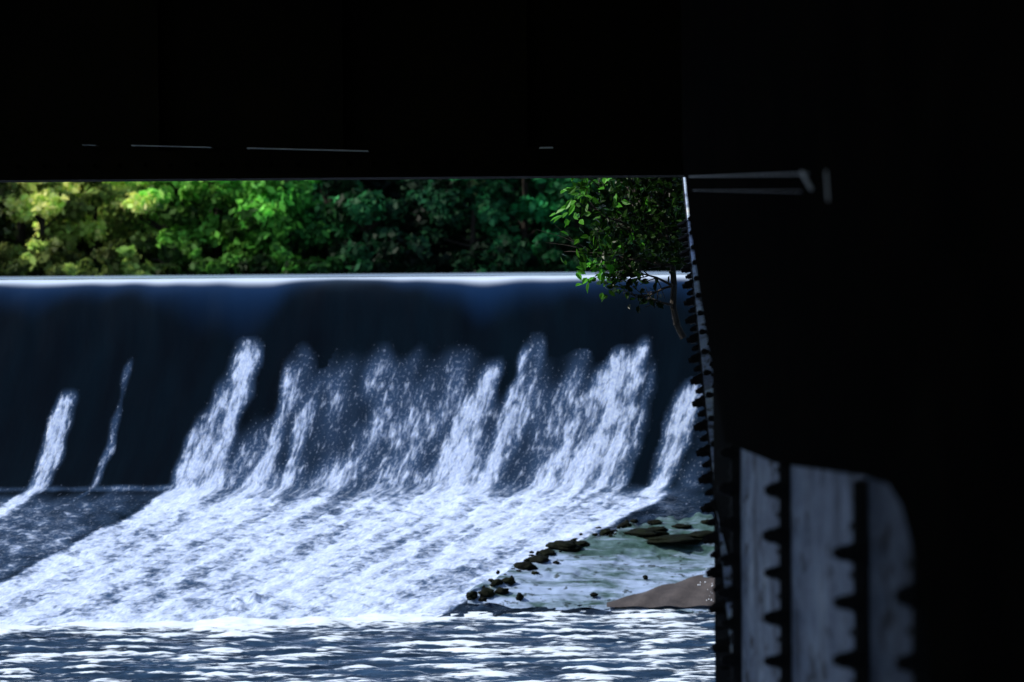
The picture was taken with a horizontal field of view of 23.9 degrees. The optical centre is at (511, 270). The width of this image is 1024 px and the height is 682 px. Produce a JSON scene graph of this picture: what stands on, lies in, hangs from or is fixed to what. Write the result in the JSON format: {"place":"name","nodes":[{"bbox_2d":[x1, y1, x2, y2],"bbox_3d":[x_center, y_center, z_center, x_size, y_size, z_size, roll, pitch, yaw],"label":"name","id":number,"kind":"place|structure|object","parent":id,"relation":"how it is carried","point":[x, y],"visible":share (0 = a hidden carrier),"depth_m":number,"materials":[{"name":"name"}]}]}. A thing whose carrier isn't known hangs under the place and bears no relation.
{"place":"outdoors","nodes":[
{"label":"outdoors","id":0,"kind":"place"},
{"bbox_2d":[0,180,591,279],"bbox_3d":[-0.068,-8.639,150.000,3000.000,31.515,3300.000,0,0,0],"label":"ground","id":1,"kind":"structure","parent":0,"point":[401,270],"depth_m":97.07,"materials":[{"name":"green plant"}]},
{"bbox_2d":[0,178,687,279],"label":"distant tree line","id":2,"kind":"object","parent":1,"relation":"on","point":[273,227],"visible":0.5,"depth_m":96.85,"materials":[{"name":"green plant"}]},
{"bbox_2d":[0,0,1023,681],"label":"steel bridge","id":3,"kind":"structure","parent":1,"relation":"on","point":[850,172],"depth_m":9.38,"materials":[{"name":"paint"}]},
{"bbox_2d":[677,177,731,681],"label":"raking riveted strut","id":4,"kind":"object","parent":3,"relation":"attached to","point":[704,379],"visible":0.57,"depth_m":15.56,"materials":[{"name":"grey metal"}]},
{"bbox_2d":[740,449,866,681],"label":"panel","id":5,"kind":"object","parent":3,"relation":"attached to","point":[821,515],"depth_m":8.41,"materials":[{"name":"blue metal"}]},
{"bbox_2d":[717,446,915,681],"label":"bolts","id":6,"kind":"object","parent":3,"relation":"attached to","point":[905,595],"visible":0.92,"depth_m":8.70,"materials":[{"name":"metal"}]},
{"bbox_2d":[730,444,929,681],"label":"rib","id":7,"kind":"object","parent":3,"relation":"attached to","point":[919,648],"visible":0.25,"depth_m":8.72,"materials":[{"name":"metal"}]},
{"bbox_2d":[867,477,930,681],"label":"riveted steel wall","id":8,"kind":"structure","parent":3,"relation":"attached to","point":[889,552],"depth_m":6.52,"materials":[{"name":"grey metal"}]},
{"bbox_2d":[536,177,687,339],"bbox_3d":[1.038,-0.355,23.006,1.588,2.029,1.144,0,0,-10],"label":"overhanging shrub","id":9,"kind":"object","parent":1,"relation":"on","point":[658,229],"visible":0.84,"depth_m":22.84,"materials":[{"name":"green plant"}]},
{"bbox_2d":[0,271,689,278],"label":"upstream river water","id":10,"kind":"structure","parent":0,"point":[296,275],"depth_m":56.63,"materials":[{"name":"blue liquid"}]},
{"bbox_2d":[0,274,713,625],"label":"weir waterfall","id":11,"kind":"structure","parent":0,"point":[210,448],"depth_m":37.67,"materials":[{"name":"liquid"}]},
{"bbox_2d":[467,512,713,612],"bbox_3d":[1.520,4.198,34.954,4.276,1.054,3.817,0,0,0],"label":"mossy concrete ledge","id":12,"kind":"object","parent":11,"relation":"on","point":[619,565],"visible":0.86,"depth_m":34.29,"materials":[{"name":"grey concrete"}]},
{"bbox_2d":[465,519,712,601],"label":"river rocks","id":13,"kind":"object","parent":12,"relation":"on","point":[657,532],"visible":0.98,"depth_m":35.06,"materials":[{"name":"black stone"}]},
{"bbox_2d":[607,574,714,607],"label":"sand bank","id":14,"kind":"structure","parent":12,"relation":"on","point":[689,592],"depth_m":33.43,"materials":[{"name":"brown sand"}]},
{"bbox_2d":[0,608,714,681],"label":"river water","id":15,"kind":"structure","parent":0,"point":[664,645],"depth_m":29.96,"materials":[{"name":"blue liquid"}]}
]}

